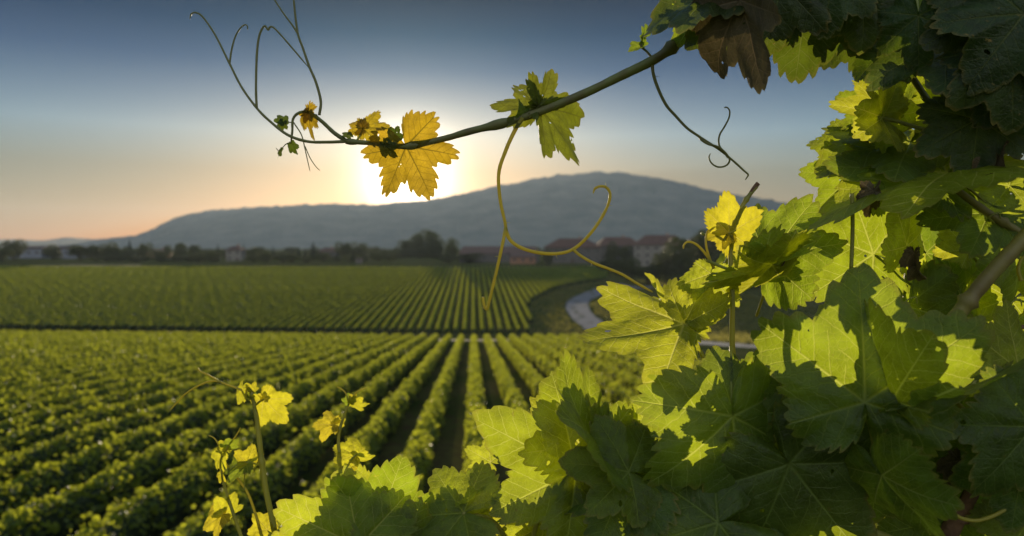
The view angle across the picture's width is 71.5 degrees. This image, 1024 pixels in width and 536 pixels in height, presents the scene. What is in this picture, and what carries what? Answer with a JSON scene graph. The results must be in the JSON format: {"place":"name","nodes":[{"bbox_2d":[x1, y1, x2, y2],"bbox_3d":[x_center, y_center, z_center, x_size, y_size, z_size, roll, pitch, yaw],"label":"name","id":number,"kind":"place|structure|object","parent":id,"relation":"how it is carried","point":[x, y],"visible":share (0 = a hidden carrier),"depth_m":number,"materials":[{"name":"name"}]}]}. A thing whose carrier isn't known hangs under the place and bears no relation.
{"place":"outdoors","nodes":[
{"label":"outdoors","id":0,"kind":"place"},
{"bbox_2d":[0,171,823,248],"bbox_3d":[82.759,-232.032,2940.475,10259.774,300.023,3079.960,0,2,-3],"label":"hill","id":1,"kind":"structure","parent":0,"point":[541,212],"depth_m":2121.47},
{"bbox_2d":[0,249,1021,535],"bbox_3d":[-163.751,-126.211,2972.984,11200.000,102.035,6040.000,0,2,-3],"label":"ground","id":2,"kind":"structure","parent":0,"point":[448,449],"depth_m":160.51,"materials":[{"name":"green soil"}]},
{"bbox_2d":[0,239,27,260],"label":"broadleaf tree","id":3,"kind":"object","parent":2,"relation":"on","point":[16,247],"visible":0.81,"depth_m":398.32,"materials":[{"name":"green plant"}]},
{"bbox_2d":[0,331,180,349],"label":"vine row","id":4,"kind":"object","parent":2,"relation":"on","point":[68,341],"visible":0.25,"depth_m":88.49,"materials":[{"name":"green plant"}]},
{"bbox_2d":[0,331,195,352],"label":"vine row","id":5,"kind":"object","parent":2,"relation":"on","point":[61,344],"visible":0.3,"depth_m":84.52,"materials":[{"name":"green plant"}]},
{"bbox_2d":[0,331,207,356],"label":"vine row","id":6,"kind":"object","parent":2,"relation":"on","point":[12,351],"visible":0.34,"depth_m":82.43,"materials":[{"name":"green plant"}]},
{"bbox_2d":[0,266,207,308],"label":"vine row","id":7,"kind":"object","parent":2,"relation":"on","point":[68,293],"visible":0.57,"depth_m":217.87,"materials":[{"name":"green plant"}]},
{"bbox_2d":[0,266,216,311],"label":"vine row","id":8,"kind":"object","parent":2,"relation":"on","point":[36,303],"visible":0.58,"depth_m":210.55,"materials":[{"name":"green plant"}]},
{"bbox_2d":[0,331,220,358],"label":"vine row","id":9,"kind":"object","parent":2,"relation":"on","point":[5,354],"visible":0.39,"depth_m":78.14,"materials":[{"name":"green plant"}]},
{"bbox_2d":[0,266,221,313],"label":"vine row","id":10,"kind":"object","parent":2,"relation":"on","point":[38,304],"visible":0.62,"depth_m":211.00,"materials":[{"name":"green plant"}]},
{"bbox_2d":[0,266,225,314],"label":"vine row","id":11,"kind":"object","parent":2,"relation":"on","point":[60,301],"visible":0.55,"depth_m":206.32,"materials":[{"name":"green plant"}]},
{"bbox_2d":[0,266,230,317],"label":"vine row","id":12,"kind":"object","parent":2,"relation":"on","point":[48,306],"visible":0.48,"depth_m":201.96,"materials":[{"name":"green plant"}]},
{"bbox_2d":[0,331,232,361],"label":"vine row","id":13,"kind":"object","parent":2,"relation":"on","point":[60,352],"visible":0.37,"depth_m":76.01,"materials":[{"name":"green plant"}]},
{"bbox_2d":[0,266,234,319],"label":"vine row","id":14,"kind":"object","parent":2,"relation":"on","point":[67,303],"visible":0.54,"depth_m":198.96,"materials":[{"name":"green plant"}]},
{"bbox_2d":[0,266,240,322],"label":"vine row","id":15,"kind":"object","parent":2,"relation":"on","point":[68,305],"visible":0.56,"depth_m":198.88,"materials":[{"name":"green plant"}]},
{"bbox_2d":[0,266,243,327],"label":"vine row","id":16,"kind":"object","parent":2,"relation":"on","point":[58,309],"visible":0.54,"depth_m":194.41,"materials":[{"name":"green plant"}]},
{"bbox_2d":[0,331,246,364],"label":"vine row","id":17,"kind":"object","parent":2,"relation":"on","point":[95,351],"visible":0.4,"depth_m":72.12,"materials":[{"name":"green plant"}]},
{"bbox_2d":[3,266,249,328],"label":"vine row","id":18,"kind":"object","parent":2,"relation":"on","point":[6,325],"visible":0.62,"depth_m":186.69,"materials":[{"name":"green plant"}]},
{"bbox_2d":[0,332,260,369],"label":"vine row","id":19,"kind":"object","parent":2,"relation":"on","point":[32,362],"visible":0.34,"depth_m":69.55,"materials":[{"name":"green plant"}]},
{"bbox_2d":[12,266,252,328],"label":"vine row","id":20,"kind":"object","parent":2,"relation":"on","point":[16,325],"visible":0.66,"depth_m":187.54,"materials":[{"name":"green plant"}]},
{"bbox_2d":[0,331,271,373],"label":"vine row","id":21,"kind":"object","parent":2,"relation":"on","point":[51,363],"visible":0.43,"depth_m":65.81,"materials":[{"name":"green plant"}]},
{"bbox_2d":[22,266,258,328],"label":"vine row","id":22,"kind":"object","parent":2,"relation":"on","point":[27,325],"visible":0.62,"depth_m":189.80,"materials":[{"name":"green plant"}]},
{"bbox_2d":[0,332,284,376],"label":"vine row","id":23,"kind":"object","parent":2,"relation":"on","point":[68,364],"visible":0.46,"depth_m":63.05,"materials":[{"name":"green plant"}]},
{"bbox_2d":[32,267,262,329],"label":"vine row","id":24,"kind":"object","parent":2,"relation":"on","point":[35,325],"visible":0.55,"depth_m":186.75,"materials":[{"name":"green plant"}]},
{"bbox_2d":[0,332,297,383],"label":"vine row","id":25,"kind":"object","parent":2,"relation":"on","point":[65,370],"visible":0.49,"depth_m":58.79,"materials":[{"name":"green plant"}]},
{"bbox_2d":[42,266,267,329],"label":"vine row","id":26,"kind":"object","parent":2,"relation":"on","point":[46,325],"visible":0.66,"depth_m":188.05,"materials":[{"name":"green plant"}]},
{"bbox_2d":[0,331,310,392],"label":"vine row","id":27,"kind":"object","parent":2,"relation":"on","point":[82,372],"visible":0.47,"depth_m":55.51,"materials":[{"name":"green plant"}]},
{"bbox_2d":[51,267,271,329],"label":"vine row","id":28,"kind":"object","parent":2,"relation":"on","point":[55,325],"visible":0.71,"depth_m":188.46,"materials":[{"name":"green plant"}]},
{"bbox_2d":[0,332,323,400],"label":"vine row","id":29,"kind":"object","parent":2,"relation":"on","point":[35,386],"visible":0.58,"depth_m":50.54,"materials":[{"name":"green plant"}]},
{"bbox_2d":[60,266,275,329],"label":"vine row","id":30,"kind":"object","parent":2,"relation":"on","point":[66,325],"visible":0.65,"depth_m":188.55,"materials":[{"name":"green plant"}]},
{"bbox_2d":[0,332,336,411],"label":"vine row","id":31,"kind":"object","parent":2,"relation":"on","point":[66,389],"visible":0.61,"depth_m":47.52,"materials":[{"name":"green plant"}]},
{"bbox_2d":[69,266,279,329],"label":"vine row","id":32,"kind":"object","parent":2,"relation":"on","point":[74,326],"visible":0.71,"depth_m":188.51,"materials":[{"name":"green plant"}]},
{"bbox_2d":[0,332,350,422],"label":"vine row","id":33,"kind":"object","parent":2,"relation":"on","point":[102,391],"visible":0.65,"depth_m":42.49,"materials":[{"name":"green plant"}]},
{"bbox_2d":[0,332,362,437],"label":"vine row","id":34,"kind":"object","parent":2,"relation":"on","point":[6,425],"visible":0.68,"depth_m":38.92,"materials":[{"name":"green plant"}]},
{"bbox_2d":[80,266,285,329],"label":"vine row","id":35,"kind":"object","parent":2,"relation":"on","point":[86,325],"visible":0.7,"depth_m":187.78,"materials":[{"name":"green plant"}]},
{"bbox_2d":[0,332,375,458],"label":"vine row","id":36,"kind":"object","parent":2,"relation":"on","point":[35,434],"visible":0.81,"depth_m":33.70,"materials":[{"name":"green plant"}]},
{"bbox_2d":[90,267,289,329],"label":"vine row","id":37,"kind":"object","parent":2,"relation":"on","point":[93,326],"visible":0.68,"depth_m":188.62,"materials":[{"name":"green plant"}]},
{"bbox_2d":[0,333,387,486],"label":"vine row","id":38,"kind":"object","parent":2,"relation":"on","point":[15,465],"visible":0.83,"depth_m":29.96,"materials":[{"name":"green plant"}]},
{"bbox_2d":[99,266,294,329],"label":"vine row","id":39,"kind":"object","parent":2,"relation":"on","point":[105,325],"visible":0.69,"depth_m":189.21,"materials":[{"name":"green plant"}]},
{"bbox_2d":[0,333,401,519],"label":"vine row","id":40,"kind":"object","parent":2,"relation":"on","point":[37,482],"visible":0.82,"depth_m":25.26,"materials":[{"name":"green plant"}]},
{"bbox_2d":[108,266,298,329],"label":"vine row","id":41,"kind":"object","parent":2,"relation":"on","point":[112,326],"visible":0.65,"depth_m":190.31,"materials":[{"name":"green plant"}]},
{"bbox_2d":[0,332,413,535],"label":"vine row","id":42,"kind":"object","parent":2,"relation":"on","point":[62,512],"visible":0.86,"depth_m":21.72,"materials":[{"name":"green plant"}]},
{"bbox_2d":[118,266,303,329],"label":"vine row","id":43,"kind":"object","parent":2,"relation":"on","point":[124,325],"visible":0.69,"depth_m":187.65,"materials":[{"name":"green plant"}]},
{"bbox_2d":[128,267,307,329],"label":"vine row","id":44,"kind":"object","parent":2,"relation":"on","point":[131,326],"visible":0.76,"depth_m":188.65,"materials":[{"name":"green plant"}]},
{"bbox_2d":[137,266,312,330],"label":"vine row","id":45,"kind":"object","parent":2,"relation":"on","point":[142,326],"visible":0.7,"depth_m":192.26,"materials":[{"name":"green plant"}]},
{"bbox_2d":[170,368,292,530],"bbox_3d":[0.082,0.886,0.793,0.850,1.582,0.054,0,2,-10],"label":"vine shoot","id":46,"kind":"object","parent":2,"relation":"on","point":[268,402],"visible":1,"depth_m":0.70,"materials":[{"name":"yellow plant"}]},
{"bbox_2d":[147,267,317,330],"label":"vine row","id":47,"kind":"object","parent":2,"relation":"on","point":[150,326],"visible":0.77,"depth_m":188.70,"materials":[{"name":"green plant"}]},
{"bbox_2d":[225,244,246,260],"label":"house","id":48,"kind":"structure","parent":2,"relation":"on","point":[236,253],"depth_m":405.88,"materials":[{"name":"paint"}]},
{"bbox_2d":[157,266,321,330],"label":"vine row","id":49,"kind":"object","parent":2,"relation":"on","point":[162,326],"visible":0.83,"depth_m":189.42,"materials":[{"name":"green plant"}]},
{"bbox_2d":[203,427,278,535],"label":"vine shoot","id":50,"kind":"object","parent":2,"relation":"on","point":[222,511],"visible":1,"depth_m":0.69,"materials":[{"name":"yellow plant"}]},
{"bbox_2d":[166,267,325,330],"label":"vine row","id":51,"kind":"object","parent":2,"relation":"on","point":[169,326],"visible":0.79,"depth_m":192.50,"materials":[{"name":"green plant"}]},
{"bbox_2d":[70,333,426,535],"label":"vine row","id":52,"kind":"object","parent":2,"relation":"on","point":[156,510],"visible":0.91,"depth_m":21.00,"materials":[{"name":"green plant"}]},
{"bbox_2d":[175,266,331,330],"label":"vine row","id":53,"kind":"object","parent":2,"relation":"on","point":[180,326],"visible":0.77,"depth_m":190.69,"materials":[{"name":"green plant"}]},
{"bbox_2d":[184,267,335,330],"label":"vine row","id":54,"kind":"object","parent":2,"relation":"on","point":[188,327],"visible":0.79,"depth_m":189.93,"materials":[{"name":"green plant"}]},
{"bbox_2d":[194,266,339,330],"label":"vine row","id":55,"kind":"object","parent":2,"relation":"on","point":[199,326],"visible":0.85,"depth_m":189.63,"materials":[{"name":"green plant"}]},
{"bbox_2d":[204,267,343,330],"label":"vine row","id":56,"kind":"object","parent":2,"relation":"on","point":[207,327],"visible":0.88,"depth_m":193.69,"materials":[{"name":"green plant"}]},
{"bbox_2d":[213,266,349,330],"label":"vine row","id":57,"kind":"object","parent":2,"relation":"on","point":[218,326],"visible":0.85,"depth_m":192.60,"materials":[{"name":"green plant"}]},
{"bbox_2d":[222,267,353,330],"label":"vine row","id":58,"kind":"object","parent":2,"relation":"on","point":[226,327],"visible":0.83,"depth_m":192.97,"materials":[{"name":"green plant"}]},
{"bbox_2d":[232,266,357,330],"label":"vine row","id":59,"kind":"object","parent":2,"relation":"on","point":[237,326],"visible":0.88,"depth_m":191.70,"materials":[{"name":"green plant"}]},
{"bbox_2d":[164,333,438,535],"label":"vine row","id":60,"kind":"object","parent":2,"relation":"on","point":[296,459],"visible":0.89,"depth_m":23.84,"materials":[{"name":"green plant"}]},
{"bbox_2d":[241,267,361,330],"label":"vine row","id":61,"kind":"object","parent":2,"relation":"on","point":[244,327],"visible":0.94,"depth_m":191.11,"materials":[{"name":"green plant"}]},
{"bbox_2d":[251,266,367,331],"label":"vine row","id":62,"kind":"object","parent":2,"relation":"on","point":[254,327],"visible":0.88,"depth_m":194.07,"materials":[{"name":"green plant"}]},
{"bbox_2d":[260,267,371,331],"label":"vine row","id":63,"kind":"object","parent":2,"relation":"on","point":[266,326],"visible":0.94,"depth_m":191.65,"materials":[{"name":"green plant"}]},
{"bbox_2d":[270,266,375,331],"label":"vine row","id":64,"kind":"object","parent":2,"relation":"on","point":[274,327],"visible":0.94,"depth_m":194.04,"materials":[{"name":"green plant"}]},
{"bbox_2d":[279,267,380,331],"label":"vine row","id":65,"kind":"object","parent":2,"relation":"on","point":[284,326],"visible":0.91,"depth_m":193.28,"materials":[{"name":"green plant"}]},
{"bbox_2d":[288,266,384,331],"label":"vine row","id":66,"kind":"object","parent":2,"relation":"on","point":[293,326],"visible":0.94,"depth_m":193.76,"materials":[{"name":"green plant"}]},
{"bbox_2d":[297,267,389,331],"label":"vine row","id":67,"kind":"object","parent":2,"relation":"on","point":[303,325],"visible":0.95,"depth_m":193.97,"materials":[{"name":"green plant"}]},
{"bbox_2d":[307,266,393,331],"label":"vine row","id":68,"kind":"object","parent":2,"relation":"on","point":[314,324],"visible":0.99,"depth_m":195.26,"materials":[{"name":"green plant"}]},
{"bbox_2d":[316,267,398,331],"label":"vine row","id":69,"kind":"object","parent":2,"relation":"on","point":[323,324],"visible":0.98,"depth_m":195.18,"materials":[{"name":"green plant"}]},
{"bbox_2d":[269,332,451,533],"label":"vine row","id":70,"kind":"object","parent":2,"relation":"on","point":[379,429],"visible":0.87,"depth_m":32.83,"materials":[{"name":"green plant"}]},
{"bbox_2d":[325,267,402,331],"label":"vine row","id":71,"kind":"object","parent":2,"relation":"on","point":[334,323],"visible":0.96,"depth_m":196.72,"materials":[{"name":"green plant"}]},
{"bbox_2d":[334,267,407,331],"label":"vine row","id":72,"kind":"object","parent":2,"relation":"on","point":[343,323],"visible":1,"depth_m":195.36,"materials":[{"name":"green plant"}]},
{"bbox_2d":[344,266,411,331],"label":"vine row","id":73,"kind":"object","parent":2,"relation":"on","point":[355,320],"visible":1,"depth_m":196.32,"materials":[{"name":"green plant"}]},
{"bbox_2d":[353,267,416,331],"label":"vine row","id":74,"kind":"object","parent":2,"relation":"on","point":[364,319],"visible":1,"depth_m":195.48,"materials":[{"name":"green plant"}]},
{"bbox_2d":[268,387,505,535],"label":"vine shoot","id":75,"kind":"object","parent":2,"relation":"on","point":[358,499],"visible":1,"depth_m":0.67,"materials":[{"name":"green plant"}]},
{"bbox_2d":[362,267,420,332],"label":"vine row","id":76,"kind":"object","parent":2,"relation":"on","point":[372,320],"visible":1,"depth_m":195.82,"materials":[{"name":"green plant"}]},
{"bbox_2d":[371,267,425,332],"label":"vine row","id":77,"kind":"object","parent":2,"relation":"on","point":[376,325],"visible":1,"depth_m":195.37,"materials":[{"name":"green plant"}]},
{"bbox_2d":[381,267,429,332],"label":"vine row","id":78,"kind":"object","parent":2,"relation":"on","point":[387,323],"visible":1,"depth_m":195.66,"materials":[{"name":"green plant"}]},
{"bbox_2d":[389,267,433,332],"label":"vine row","id":79,"kind":"object","parent":2,"relation":"on","point":[403,312],"visible":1,"depth_m":196.43,"materials":[{"name":"green plant"}]},
{"bbox_2d":[398,266,438,332],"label":"vine row","id":80,"kind":"object","parent":2,"relation":"on","point":[410,313],"visible":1,"depth_m":196.27,"materials":[{"name":"green plant"}]},
{"bbox_2d":[407,267,442,332],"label":"vine row","id":81,"kind":"object","parent":2,"relation":"on","point":[418,314],"visible":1,"depth_m":198.69,"materials":[{"name":"green plant"}]},
{"bbox_2d":[398,333,464,491],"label":"vine row","id":82,"kind":"object","parent":2,"relation":"on","point":[421,442],"visible":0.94,"depth_m":30.50,"materials":[{"name":"green plant"}]},
{"bbox_2d":[417,267,447,332],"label":"vine row","id":83,"kind":"object","parent":2,"relation":"on","point":[424,316],"visible":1,"depth_m":195.62,"materials":[{"name":"green plant"}]},
{"bbox_2d":[462,333,485,472],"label":"vine row","id":84,"kind":"object","parent":2,"relation":"on","point":[475,399],"visible":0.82,"depth_m":38.86,"materials":[{"name":"green plant"}]},
{"bbox_2d":[458,246,538,261],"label":"barn","id":85,"kind":"structure","parent":2,"relation":"on","point":[490,253],"depth_m":389.91,"materials":[{"name":"brown"}]},
{"bbox_2d":[483,334,530,446],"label":"vine row","id":86,"kind":"object","parent":2,"relation":"on","point":[511,396],"visible":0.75,"depth_m":47.74,"materials":[{"name":"green plant"}]},
{"bbox_2d":[499,267,529,332],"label":"vine row","id":87,"kind":"object","parent":2,"relation":"on","point":[520,313],"visible":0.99,"depth_m":198.18,"materials":[{"name":"green plant"}]},
{"bbox_2d":[496,332,543,397],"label":"vine row","id":88,"kind":"object","parent":2,"relation":"on","point":[530,376],"visible":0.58,"depth_m":59.74,"materials":[{"name":"green plant"}]},
{"bbox_2d":[464,348,680,535],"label":"vine shoot","id":89,"kind":"object","parent":2,"relation":"on","point":[579,458],"visible":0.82,"depth_m":0.67,"materials":[{"name":"green plant"}]},
{"bbox_2d":[543,236,601,263],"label":"house","id":90,"kind":"structure","parent":2,"relation":"on","point":[589,249],"depth_m":378.03,"materials":[{"name":"ceramic"}]},
{"bbox_2d":[508,333,657,438],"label":"vine row","id":91,"kind":"object","parent":2,"relation":"on","point":[543,364],"visible":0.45,"depth_m":71.10,"materials":[{"name":"green plant"}]},
{"bbox_2d":[546,332,642,379],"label":"vine row","id":92,"kind":"object","parent":2,"relation":"on","point":[633,368],"visible":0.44,"depth_m":68.89,"materials":[{"name":"green plant"}]},
{"bbox_2d":[595,235,636,260],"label":"house","id":93,"kind":"structure","parent":2,"relation":"on","point":[623,241],"depth_m":424.02,"materials":[{"name":"ceramic"}]},
{"bbox_2d":[612,256,640,280],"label":"broadleaf tree","id":94,"kind":"object","parent":2,"relation":"on","point":[629,271],"visible":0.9,"depth_m":303.37,"materials":[{"name":"green plant"}]},
{"bbox_2d":[558,333,696,373],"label":"vine row","id":95,"kind":"object","parent":2,"relation":"on","point":[637,360],"visible":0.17,"depth_m":75.66,"materials":[{"name":"green plant"}]},
{"bbox_2d":[633,233,684,266],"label":"villa","id":96,"kind":"object","parent":2,"relation":"on","point":[646,247],"visible":0.46,"depth_m":378.32,"materials":[{"name":"paint"}]},
{"bbox_2d":[650,249,676,283],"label":"broadleaf tree","id":97,"kind":"object","parent":2,"relation":"on","point":[665,264],"visible":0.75,"depth_m":298.31,"materials":[{"name":"green plant"}]},
{"bbox_2d":[532,271,816,343],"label":"grass","id":98,"kind":"structure","parent":2,"relation":"on","point":[742,337],"depth_m":189.26,"materials":[{"name":"green plant"}]},
{"bbox_2d":[663,236,698,279],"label":"broadleaf tree","id":99,"kind":"object","parent":2,"relation":"on","point":[683,257],"visible":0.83,"depth_m":287.84,"materials":[{"name":"green plant"}]},
{"bbox_2d":[520,333,877,525],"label":"vine row","id":100,"kind":"object","parent":2,"relation":"on","point":[613,392],"visible":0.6,"depth_m":46.92,"materials":[{"name":"green plant"}]},
{"bbox_2d":[686,229,717,259],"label":"broadleaf tree","id":101,"kind":"object","parent":2,"relation":"on","point":[699,253],"visible":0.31,"depth_m":296.36,"materials":[{"name":"green plant"}]},
{"bbox_2d":[533,333,884,527],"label":"vine row","id":102,"kind":"object","parent":2,"relation":"on","point":[628,380],"visible":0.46,"depth_m":58.56,"materials":[{"name":"green plant"}]},
{"bbox_2d":[577,118,1023,535],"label":"grapevine","id":103,"kind":"object","parent":2,"relation":"on","point":[915,330],"visible":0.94,"depth_m":0.65,"materials":[{"name":"plant"}]},
{"bbox_2d":[190,0,748,309],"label":"vine shoot","id":104,"kind":"object","parent":103,"relation":"attached to","point":[420,152],"visible":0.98,"depth_m":0.82,"materials":[{"name":"plant"}]},
{"bbox_2d":[630,364,1023,535],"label":"vine shoot","id":105,"kind":"object","parent":103,"relation":"attached to","point":[795,487],"visible":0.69,"depth_m":0.62,"materials":[{"name":"green plant"}]},
{"bbox_2d":[642,0,1023,174],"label":"vine shoot","id":106,"kind":"object","parent":103,"relation":"attached to","point":[945,78],"visible":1,"depth_m":0.66,"materials":[{"name":"plant"}]},
{"bbox_2d":[0,0,1023,239],"label":"sky","id":107,"kind":"structure","parent":0,"point":[119,118],"materials":[{"name":"blue"}]},
{"bbox_2d":[566,283,755,347],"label":"road","id":108,"kind":"structure","parent":0,"point":[588,319],"depth_m":189.74,"materials":[{"name":"grey asphalt"}]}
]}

